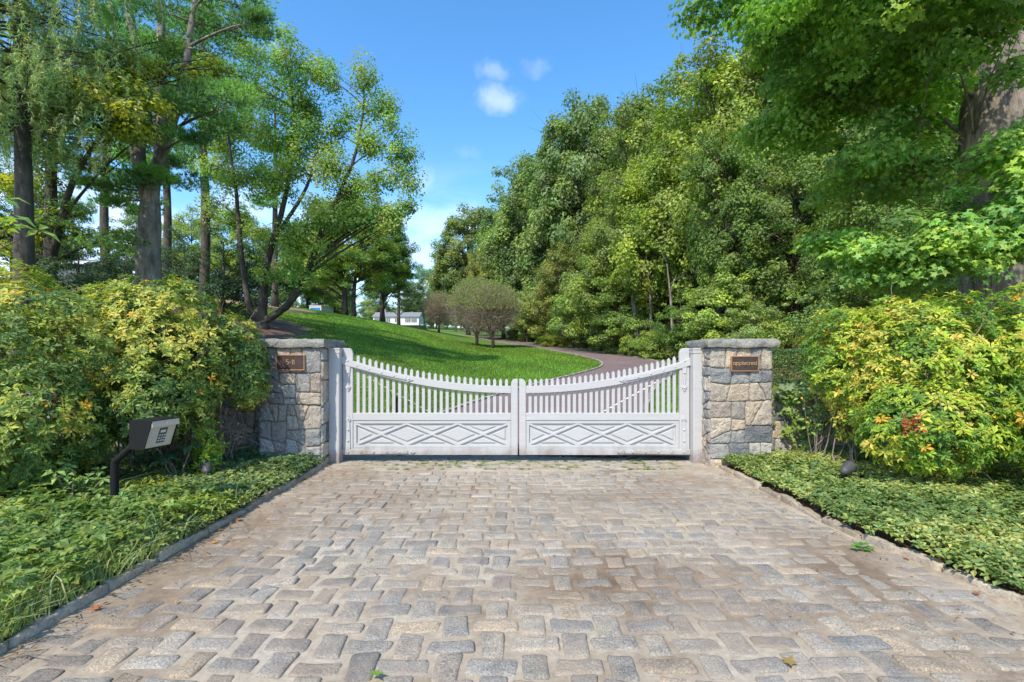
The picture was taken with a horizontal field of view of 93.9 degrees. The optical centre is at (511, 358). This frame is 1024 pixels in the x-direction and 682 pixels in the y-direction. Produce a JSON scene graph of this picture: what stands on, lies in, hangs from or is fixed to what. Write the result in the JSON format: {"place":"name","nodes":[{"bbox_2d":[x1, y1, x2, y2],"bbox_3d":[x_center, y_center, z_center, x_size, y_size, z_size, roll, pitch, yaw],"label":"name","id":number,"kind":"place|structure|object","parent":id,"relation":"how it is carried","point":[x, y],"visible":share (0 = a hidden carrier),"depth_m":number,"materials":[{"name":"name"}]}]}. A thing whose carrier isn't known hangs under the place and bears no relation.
{"place":"outdoors","nodes":[
{"label":"outdoors","id":0,"kind":"place"},
{"bbox_2d":[0,456,313,640],"bbox_3d":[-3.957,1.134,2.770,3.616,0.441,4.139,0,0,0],"label":"grass","id":1,"kind":"structure","parent":0,"point":[18,613],"depth_m":2.81,"materials":[{"name":"green plant"}]},
{"bbox_2d":[41,464,109,503],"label":"broadleaf shoot","id":2,"kind":"object","parent":1,"relation":"on","point":[63,471],"visible":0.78,"depth_m":4.04,"materials":[{"name":"green plant"}]},
{"bbox_2d":[0,258,182,489],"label":"andromeda shrub","id":3,"kind":"object","parent":1,"relation":"on","point":[26,450],"visible":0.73,"depth_m":4.34,"materials":[{"name":"green plant"}]},
{"bbox_2d":[0,198,59,249],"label":"edge shoot","id":4,"kind":"object","parent":3,"relation":"attached to","point":[21,225],"visible":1,"depth_m":3.73,"materials":[{"name":"green plant"}]},
{"bbox_2d":[0,471,230,605],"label":"weeds","id":5,"kind":"object","parent":1,"relation":"on","point":[23,532],"visible":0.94,"depth_m":3.34,"materials":[{"name":"green plant"}]},
{"bbox_2d":[110,416,179,504],"bbox_3d":[-3.056,0.950,3.969,0.459,0.900,0.250,0,0,12],"label":"keypad station","id":6,"kind":"object","parent":1,"relation":"on","point":[149,433],"visible":0.98,"depth_m":3.90,"materials":[{"name":"grey plastic"}]},
{"bbox_2d":[45,274,249,473],"bbox_3d":[-4.047,0.181,5.374,1.905,2.292,1.784,0,0,0],"label":"andromeda shrub","id":7,"kind":"object","parent":1,"relation":"on","point":[160,405],"visible":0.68,"depth_m":5.01,"materials":[{"name":"green plant"}]},
{"bbox_2d":[0,443,328,546],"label":"ground cover","id":8,"kind":"object","parent":1,"relation":"on","point":[240,461],"visible":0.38,"depth_m":4.97,"materials":[{"name":"green plant"}]},
{"bbox_2d":[143,439,202,475],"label":"broadleaf plant","id":9,"kind":"object","parent":1,"relation":"on","point":[167,456],"visible":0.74,"depth_m":4.98,"materials":[{"name":"green plant"}]},
{"bbox_2d":[147,299,276,459],"bbox_3d":[-3.592,0.280,5.831,1.429,2.093,1.498,0,0,0],"label":"andromeda shrub","id":10,"kind":"object","parent":1,"relation":"on","point":[246,396],"visible":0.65,"depth_m":5.60,"materials":[{"name":"green plant"}]},
{"bbox_2d":[177,408,246,474],"bbox_3d":[-3.386,0.925,5.342,0.600,0.805,0.790,0,0,0],"label":"young shrub","id":11,"kind":"object","parent":1,"relation":"on","point":[208,450],"visible":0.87,"depth_m":5.23,"materials":[{"name":"green plant"}]},
{"bbox_2d":[0,0,768,326],"label":"sky","id":12,"kind":"structure","parent":0,"point":[476,80],"materials":[{"name":"blue"}]},
{"bbox_2d":[0,278,957,455],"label":"ground","id":13,"kind":"structure","parent":0,"point":[281,329],"depth_m":24.97,"materials":[{"name":"green plant"}]},
{"bbox_2d":[0,158,80,276],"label":"distant tree","id":14,"kind":"object","parent":13,"relation":"on","point":[6,210],"visible":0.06,"depth_m":33.40,"materials":[{"name":"green plant"}]},
{"bbox_2d":[0,217,94,359],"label":"evergreen shrub","id":15,"kind":"object","parent":13,"relation":"on","point":[74,278],"visible":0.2,"depth_m":14.33,"materials":[{"name":"green plant"}]},
{"bbox_2d":[0,0,146,381],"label":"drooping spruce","id":16,"kind":"object","parent":13,"relation":"on","point":[19,130],"visible":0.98,"depth_m":12.44,"materials":[{"name":"green plant"}]},
{"bbox_2d":[43,187,109,264],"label":"distant tree","id":17,"kind":"object","parent":13,"relation":"on","point":[88,206],"visible":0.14,"depth_m":46.06,"materials":[{"name":"green plant"}]},
{"bbox_2d":[35,225,132,341],"bbox_3d":[-15.024,-2.497,17.117,3.615,4.257,2.736,0,0,-4],"label":"evergreen shrub","id":18,"kind":"object","parent":13,"relation":"on","point":[110,261],"visible":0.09,"depth_m":16.97,"materials":[{"name":"green plant"}]},
{"bbox_2d":[60,0,149,285],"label":"pine tree","id":19,"kind":"object","parent":13,"relation":"on","point":[103,217],"visible":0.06,"depth_m":26.77,"materials":[{"name":"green plant"}]},
{"bbox_2d":[0,23,234,354],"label":"maple tree","id":20,"kind":"object","parent":13,"relation":"on","point":[125,126],"visible":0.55,"depth_m":14.67,"materials":[{"name":"green plant"}]},
{"bbox_2d":[80,233,164,308],"bbox_3d":[-16.523,-3.389,20.166,3.615,4.257,2.736,0,0,36],"label":"evergreen shrub","id":21,"kind":"object","parent":13,"relation":"on","point":[125,263],"visible":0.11,"depth_m":19.63,"materials":[{"name":"green plant"}]},
{"bbox_2d":[96,209,162,282],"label":"distant tree","id":22,"kind":"object","parent":13,"relation":"on","point":[128,222],"visible":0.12,"depth_m":48.93,"materials":[{"name":"green plant"}]},
{"bbox_2d":[12,393,259,453],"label":"stone wall","id":23,"kind":"structure","parent":13,"relation":"on","point":[254,431],"depth_m":6.51,"materials":[{"name":"stone"}]},
{"bbox_2d":[121,11,198,293],"bbox_3d":[-22.810,-13.410,31.067,4.413,18.910,5.371,0,0,-15],"label":"pine tree","id":24,"kind":"object","parent":13,"relation":"on","point":[167,223],"visible":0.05,"depth_m":30.90,"materials":[{"name":"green plant"}]},
{"bbox_2d":[30,0,305,331],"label":"forked pine","id":25,"kind":"object","parent":13,"relation":"on","point":[147,178],"visible":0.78,"depth_m":16.58,"materials":[{"name":"green plant"}]},
{"bbox_2d":[161,226,215,300],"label":"evergreen shrub","id":26,"kind":"object","parent":13,"relation":"on","point":[181,272],"visible":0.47,"depth_m":26.37,"materials":[{"name":"green plant"}]},
{"bbox_2d":[161,203,223,283],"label":"distant tree","id":27,"kind":"object","parent":13,"relation":"on","point":[180,227],"visible":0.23,"depth_m":51.08,"materials":[{"name":"green plant"}]},
{"bbox_2d":[165,1,236,309],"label":"pine tree","id":28,"kind":"object","parent":13,"relation":"on","point":[205,243],"visible":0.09,"depth_m":24.88,"materials":[{"name":"green plant"}]},
{"bbox_2d":[181,221,286,319],"bbox_3d":[-14.027,-4.381,24.240,4.519,5.322,3.419,0,0,-15],"label":"evergreen shrub","id":29,"kind":"object","parent":13,"relation":"on","point":[223,290],"visible":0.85,"depth_m":23.71,"materials":[{"name":"green plant"}]},
{"bbox_2d":[199,201,271,299],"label":"distant tree","id":30,"kind":"object","parent":13,"relation":"on","point":[228,259],"visible":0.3,"depth_m":46.63,"materials":[{"name":"green plant"}]},
{"bbox_2d":[242,83,299,306],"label":"pine tree","id":31,"kind":"object","parent":13,"relation":"on","point":[275,298],"visible":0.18,"depth_m":41.75,"materials":[{"name":"green plant"}]},
{"bbox_2d":[254,222,317,304],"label":"distant tree","id":32,"kind":"object","parent":13,"relation":"on","point":[284,296],"visible":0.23,"depth_m":68.50,"materials":[{"name":"green plant"}]},
{"bbox_2d":[252,339,344,466],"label":"stone pillar","id":33,"kind":"structure","parent":13,"relation":"on","point":[294,419],"depth_m":6.14,"materials":[{"name":"stone"}]},
{"bbox_2d":[276,355,305,370],"bbox_3d":[-2.834,0.059,6.126,0.368,0.203,0.052,0,0,0],"label":"plaque","id":34,"kind":"object","parent":33,"relation":"attached to","point":[290,363],"visible":1,"depth_m":6.11,"materials":[{"name":"brown metal"}]},
{"bbox_2d":[187,19,428,329],"bbox_3d":[-10.291,-8.631,22.769,12.859,14.700,4.492,0,0,20],"label":"leaning maple","id":35,"kind":"object","parent":13,"relation":"on","point":[320,217],"visible":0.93,"depth_m":22.25,"materials":[{"name":"green plant"}]},
{"bbox_2d":[278,222,340,308],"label":"distant tree","id":36,"kind":"object","parent":13,"relation":"on","point":[311,297],"visible":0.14,"depth_m":74.66,"materials":[{"name":"green plant"}]},
{"bbox_2d":[328,348,342,462],"bbox_3d":[-2.373,0.637,6.440,0.169,1.545,0.184,0,0,0],"label":"gate post","id":37,"kind":"object","parent":13,"relation":"on","point":[336,405],"visible":0.96,"depth_m":6.36,"materials":[{"name":"white paint"}]},
{"bbox_2d":[342,348,517,454],"bbox_3d":[-1.125,0.590,6.492,2.405,1.450,0.095,0,0,0],"label":"gate leaf","id":38,"kind":"object","parent":37,"relation":"attached to","point":[428,433],"visible":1,"depth_m":6.49,"materials":[{"name":"white paint"}]},
{"bbox_2d":[327,269,356,313],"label":"distant tree","id":39,"kind":"object","parent":13,"relation":"on","point":[338,309],"visible":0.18,"depth_m":94.48,"materials":[{"name":"green plant"}]},
{"bbox_2d":[281,180,403,315],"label":"round tree","id":40,"kind":"object","parent":13,"relation":"on","point":[368,259],"visible":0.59,"depth_m":53.88,"materials":[{"name":"green plant"}]},
{"bbox_2d":[359,286,394,318],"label":"distant tree","id":41,"kind":"object","parent":13,"relation":"on","point":[370,310],"visible":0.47,"depth_m":176.50,"materials":[{"name":"green plant"}]},
{"bbox_2d":[354,198,420,321],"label":"round tree","id":42,"kind":"object","parent":13,"relation":"on","point":[402,272],"visible":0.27,"depth_m":65.16,"materials":[{"name":"green plant"}]},
{"bbox_2d":[372,308,426,328],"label":"white house","id":43,"kind":"structure","parent":13,"relation":"on","point":[411,318],"depth_m":165.00,"materials":[{"name":"white paint"}]},
{"bbox_2d":[385,231,421,324],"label":"spire conifer","id":44,"kind":"object","parent":13,"relation":"on","point":[405,294],"visible":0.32,"depth_m":83.71,"materials":[{"name":"green plant"}]},
{"bbox_2d":[400,286,424,311],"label":"distant tree","id":45,"kind":"object","parent":13,"relation":"on","point":[416,298],"visible":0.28,"depth_m":184.34,"materials":[{"name":"green plant"}]},
{"bbox_2d":[400,263,433,312],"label":"distant tree","id":46,"kind":"object","parent":13,"relation":"on","point":[419,284],"visible":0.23,"depth_m":189.20,"materials":[{"name":"green plant"}]},
{"bbox_2d":[419,290,455,332],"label":"crab apple","id":47,"kind":"object","parent":13,"relation":"on","point":[435,303],"visible":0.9,"depth_m":61.25,"materials":[{"name":"green plant"}]},
{"bbox_2d":[422,202,490,334],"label":"oak tree","id":48,"kind":"object","parent":13,"relation":"on","point":[454,260],"visible":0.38,"depth_m":92.00,"materials":[{"name":"green plant"}]},
{"bbox_2d":[443,276,500,345],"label":"crab apple","id":49,"kind":"object","parent":13,"relation":"on","point":[460,291],"visible":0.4,"depth_m":45.06,"materials":[{"name":"green plant"}]},
{"bbox_2d":[464,242,501,338],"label":"oak tree","id":50,"kind":"object","parent":13,"relation":"on","point":[485,273],"visible":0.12,"depth_m":70.76,"materials":[{"name":"green plant"}]},
{"bbox_2d":[462,279,524,347],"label":"crab apple","id":51,"kind":"object","parent":13,"relation":"on","point":[504,301],"visible":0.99,"depth_m":43.13,"materials":[{"name":"green plant"}]},
{"bbox_2d":[464,197,525,338],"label":"oak tree","id":52,"kind":"object","parent":13,"relation":"on","point":[488,218],"visible":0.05,"depth_m":79.02,"materials":[{"name":"green plant"}]},
{"bbox_2d":[474,150,561,323],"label":"oak tree","id":53,"kind":"object","parent":13,"relation":"on","point":[511,222],"visible":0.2,"depth_m":61.98,"materials":[{"name":"green plant"}]},
{"bbox_2d":[506,303,537,341],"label":"understory tree","id":54,"kind":"object","parent":13,"relation":"on","point":[520,328],"visible":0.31,"depth_m":59.74,"materials":[{"name":"green plant"}]},
{"bbox_2d":[515,281,576,341],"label":"understory tree","id":55,"kind":"object","parent":13,"relation":"on","point":[530,322],"visible":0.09,"depth_m":51.13,"materials":[{"name":"green plant"}]},
{"bbox_2d":[522,236,582,344],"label":"maple tree","id":56,"kind":"object","parent":13,"relation":"on","point":[547,276],"visible":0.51,"depth_m":46.15,"materials":[{"name":"green plant"}]},
{"bbox_2d":[437,334,671,412],"bbox_3d":[-1.214,-1.624,51.059,12.561,6.256,87.279,0,0,-7],"label":"drive edging","id":57,"kind":"object","parent":13,"relation":"on","point":[497,394],"visible":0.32,"depth_m":19.42,"materials":[{"name":"stone"}]},
{"bbox_2d":[539,334,569,346],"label":"clipped shrub","id":58,"kind":"object","parent":13,"relation":"on","point":[548,338],"visible":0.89,"depth_m":45.77,"materials":[{"name":"green plant"}]},
{"bbox_2d":[546,290,583,347],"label":"understory tree","id":59,"kind":"object","parent":13,"relation":"on","point":[560,327],"visible":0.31,"depth_m":42.65,"materials":[{"name":"green plant"}]},
{"bbox_2d":[512,88,627,343],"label":"oak tree","id":60,"kind":"object","parent":13,"relation":"on","point":[557,209],"visible":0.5,"depth_m":49.28,"materials":[{"name":"green plant"}]},
{"bbox_2d":[549,249,643,350],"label":"understory tree","id":61,"kind":"object","parent":13,"relation":"on","point":[571,309],"visible":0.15,"depth_m":37.19,"materials":[{"name":"green plant"}]},
{"bbox_2d":[559,183,658,344],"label":"maple tree","id":62,"kind":"object","parent":13,"relation":"on","point":[594,241],"visible":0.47,"depth_m":33.64,"materials":[{"name":"green plant"}]},
{"bbox_2d":[599,330,633,353],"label":"shrub","id":63,"kind":"object","parent":13,"relation":"on","point":[610,350],"visible":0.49,"depth_m":33.28,"materials":[{"name":"green plant"}]},
{"bbox_2d":[579,268,654,353],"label":"understory tree","id":64,"kind":"object","parent":13,"relation":"on","point":[622,321],"visible":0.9,"depth_m":32.14,"materials":[{"name":"green plant"}]},
{"bbox_2d":[578,82,672,298],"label":"oak tree","id":65,"kind":"object","parent":13,"relation":"on","point":[632,145],"visible":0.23,"depth_m":42.87,"materials":[{"name":"green plant"}]},
{"bbox_2d":[580,76,699,202],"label":"woodland tree","id":66,"kind":"object","parent":13,"relation":"on","point":[641,102],"visible":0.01,"depth_m":52.81,"materials":[{"name":"green plant"}]},
{"bbox_2d":[617,328,665,356],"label":"shrub","id":67,"kind":"object","parent":13,"relation":"on","point":[631,344],"visible":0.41,"depth_m":30.48,"materials":[{"name":"green plant"}]},
{"bbox_2d":[635,329,678,359],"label":"shrub","id":68,"kind":"object","parent":13,"relation":"on","point":[650,346],"visible":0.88,"depth_m":27.85,"materials":[{"name":"green plant"}]},
{"bbox_2d":[588,97,735,350],"bbox_3d":[10.684,-8.992,32.628,10.579,17.623,10.568,0,0,19],"label":"maple tree","id":69,"kind":"object","parent":13,"relation":"on","point":[637,186],"visible":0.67,"depth_m":31.14,"materials":[{"name":"green plant"}]},
{"bbox_2d":[650,295,704,350],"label":"understory tree","id":70,"kind":"object","parent":13,"relation":"on","point":[674,336],"visible":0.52,"depth_m":26.69,"materials":[{"name":"green plant"}]},
{"bbox_2d":[675,321,740,351],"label":"shrub","id":71,"kind":"object","parent":13,"relation":"on","point":[720,335],"visible":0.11,"depth_m":23.54,"materials":[{"name":"green plant"}]},
{"bbox_2d":[666,268,758,339],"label":"understory tree","id":72,"kind":"object","parent":13,"relation":"on","point":[718,321],"visible":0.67,"depth_m":23.56,"materials":[{"name":"green plant"}]},
{"bbox_2d":[643,11,793,314],"bbox_3d":[13.090,-10.544,29.850,9.524,20.500,8.755,0,0,-9],"label":"oak tree","id":73,"kind":"object","parent":13,"relation":"on","point":[726,93],"visible":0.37,"depth_m":28.68,"materials":[{"name":"green plant"}]},
{"bbox_2d":[678,131,774,333],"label":"oak tree","id":74,"kind":"object","parent":13,"relation":"on","point":[716,248],"visible":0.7,"depth_m":24.62,"materials":[{"name":"green plant"}]},
{"bbox_2d":[677,45,780,156],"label":"woodland tree","id":75,"kind":"object","parent":13,"relation":"on","point":[735,51],"visible":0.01,"depth_m":40.51,"materials":[{"name":"green plant"}]},
{"bbox_2d":[722,293,793,344],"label":"understory tree","id":76,"kind":"object","parent":13,"relation":"on","point":[752,324],"visible":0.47,"depth_m":21.90,"materials":[{"name":"green plant"}]},
{"bbox_2d":[745,316,818,367],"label":"shrub","id":77,"kind":"object","parent":13,"relation":"on","point":[782,335],"visible":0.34,"depth_m":20.33,"materials":[{"name":"green plant"}]},
{"bbox_2d":[708,146,880,348],"bbox_3d":[13.978,-5.397,23.859,7.514,10.651,7.522,0,0,-33],"label":"woodland tree","id":78,"kind":"object","parent":13,"relation":"on","point":[779,282],"visible":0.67,"depth_m":23.24,"materials":[{"name":"green plant"}]},
{"bbox_2d":[739,51,883,344],"bbox_3d":[17.236,-10.261,26.888,8.414,19.242,7.734,0,0,-35],"label":"oak tree","id":79,"kind":"object","parent":13,"relation":"on","point":[828,155],"visible":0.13,"depth_m":25.59,"materials":[{"name":"green plant"}]},
{"bbox_2d":[781,269,884,355],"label":"understory tree","id":80,"kind":"object","parent":13,"relation":"on","point":[800,328],"visible":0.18,"depth_m":17.07,"materials":[{"name":"green plant"}]},
{"bbox_2d":[665,0,1023,367],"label":"huge oak","id":81,"kind":"object","parent":13,"relation":"on","point":[977,46],"visible":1,"depth_m":9.08,"materials":[{"name":"green plant"}]},
{"bbox_2d":[792,107,957,318],"bbox_3d":[15.718,-5.386,19.739,6.823,10.735,6.816,0,0,-4],"label":"maple tree","id":82,"kind":"object","parent":13,"relation":"on","point":[838,216],"visible":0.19,"depth_m":19.88,"materials":[{"name":"green plant"}]},
{"bbox_2d":[804,232,958,343],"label":"understory tree","id":83,"kind":"object","parent":13,"relation":"on","point":[848,299],"visible":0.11,"depth_m":15.84,"materials":[{"name":"green plant"}]},
{"bbox_2d":[772,392,994,452],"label":"stone wall","id":84,"kind":"structure","parent":13,"relation":"on","point":[782,443],"depth_m":6.51,"materials":[{"name":"stone"}]},
{"bbox_2d":[772,382,859,451],"bbox_3d":[4.068,0.797,6.452,1.533,0.951,0.399,0,0,0],"label":"wall vine","id":85,"kind":"object","parent":84,"relation":"attached to","point":[787,392],"depth_m":6.40,"materials":[{"name":"green plant"}]},
{"bbox_2d":[772,346,1023,391],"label":"clipped hedge","id":86,"kind":"object","parent":13,"relation":"on","point":[786,353],"visible":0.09,"depth_m":7.01,"materials":[{"name":"green plant"}]},
{"bbox_2d":[837,46,960,301],"bbox_3d":[20.140,-10.310,23.904,8.270,18.913,7.602,0,0,41],"label":"oak tree","id":87,"kind":"object","parent":13,"relation":"on","point":[848,134],"visible":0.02,"depth_m":23.50,"materials":[{"name":"green plant"}]},
{"bbox_2d":[888,260,958,351],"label":"understory tree","id":88,"kind":"object","parent":13,"relation":"on","point":[936,295],"visible":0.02,"depth_m":14.18,"materials":[{"name":"green plant"}]},
{"bbox_2d":[0,455,1023,681],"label":"cobblestone apron","id":89,"kind":"object","parent":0,"point":[369,648],"visible":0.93,"depth_m":2.80,"materials":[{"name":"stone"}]},
{"bbox_2d":[0,464,1023,654],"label":"kerb","id":90,"kind":"structure","parent":89,"relation":"on","point":[42,622],"depth_m":3.28,"materials":[{"name":"stone"}]},
{"bbox_2d":[8,465,1020,658],"bbox_3d":[0.108,1.391,4.205,5.036,0.019,3.998,0,0,0],"label":"dry debris","id":91,"kind":"object","parent":89,"relation":"on","point":[374,572],"visible":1,"depth_m":3.00,"materials":[{"name":"brown plant"}]},
{"bbox_2d":[362,460,683,469],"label":"joint weeds","id":92,"kind":"object","parent":89,"relation":"on","point":[569,468],"visible":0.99,"depth_m":6.27,"materials":[{"name":"green plant"}]},
{"bbox_2d":[689,348,703,463],"bbox_3d":[2.487,0.637,6.440,0.169,1.545,0.184,0,0,0],"label":"gate post","id":93,"kind":"object","parent":89,"relation":"on","point":[696,408],"visible":0.91,"depth_m":6.36,"materials":[{"name":"white paint"}]},
{"bbox_2d":[519,348,690,454],"bbox_3d":[1.269,0.590,6.492,2.342,1.450,0.095,0,0,0],"label":"gate leaf","id":94,"kind":"object","parent":93,"relation":"attached to","point":[603,433],"visible":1,"depth_m":6.49,"materials":[{"name":"white paint"}]},
{"bbox_2d":[449,335,686,455],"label":"asphalt drive","id":95,"kind":"structure","parent":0,"point":[615,363],"depth_m":15.26,"materials":[{"name":"grey asphalt"}]},
{"bbox_2d":[727,453,1023,594],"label":"bed soil","id":96,"kind":"structure","parent":0,"point":[805,502],"depth_m":3.91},
{"bbox_2d":[686,338,779,467],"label":"stone pillar","id":97,"kind":"structure","parent":96,"relation":"on","point":[737,415],"depth_m":6.14,"materials":[{"name":"stone"}]},
{"bbox_2d":[729,356,758,371],"bbox_3d":[2.978,0.073,6.126,0.357,0.198,0.052,0,0,0],"label":"plaque","id":98,"kind":"object","parent":97,"relation":"attached to","point":[744,363],"visible":1,"depth_m":6.11,"materials":[{"name":"brown metal"}]},
{"bbox_2d":[794,380,828,453],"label":"berry sprig","id":99,"kind":"object","parent":96,"relation":"on","point":[816,414],"visible":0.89,"depth_m":5.92,"materials":[{"name":"green plant"}]},
{"bbox_2d":[796,306,904,462],"bbox_3d":[4.039,0.348,5.707,1.107,1.955,1.158,0,0,43],"label":"andromeda shrub","id":100,"kind":"object","parent":96,"relation":"on","point":[830,371],"visible":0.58,"depth_m":5.59,"materials":[{"name":"green plant"}]},
{"bbox_2d":[721,445,1023,590],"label":"ground cover","id":101,"kind":"object","parent":96,"relation":"on","point":[1006,539],"visible":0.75,"depth_m":4.15,"materials":[{"name":"green plant"}]},
{"bbox_2d":[833,286,1023,483],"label":"andromeda shrub","id":102,"kind":"object","parent":96,"relation":"on","point":[923,438],"visible":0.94,"depth_m":4.67,"materials":[{"name":"green plant"}]},
{"bbox_2d":[945,279,1023,476],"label":"andromeda shrub","id":103,"kind":"object","parent":96,"relation":"on","point":[1011,450],"visible":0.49,"depth_m":4.61,"materials":[{"name":"green plant"}]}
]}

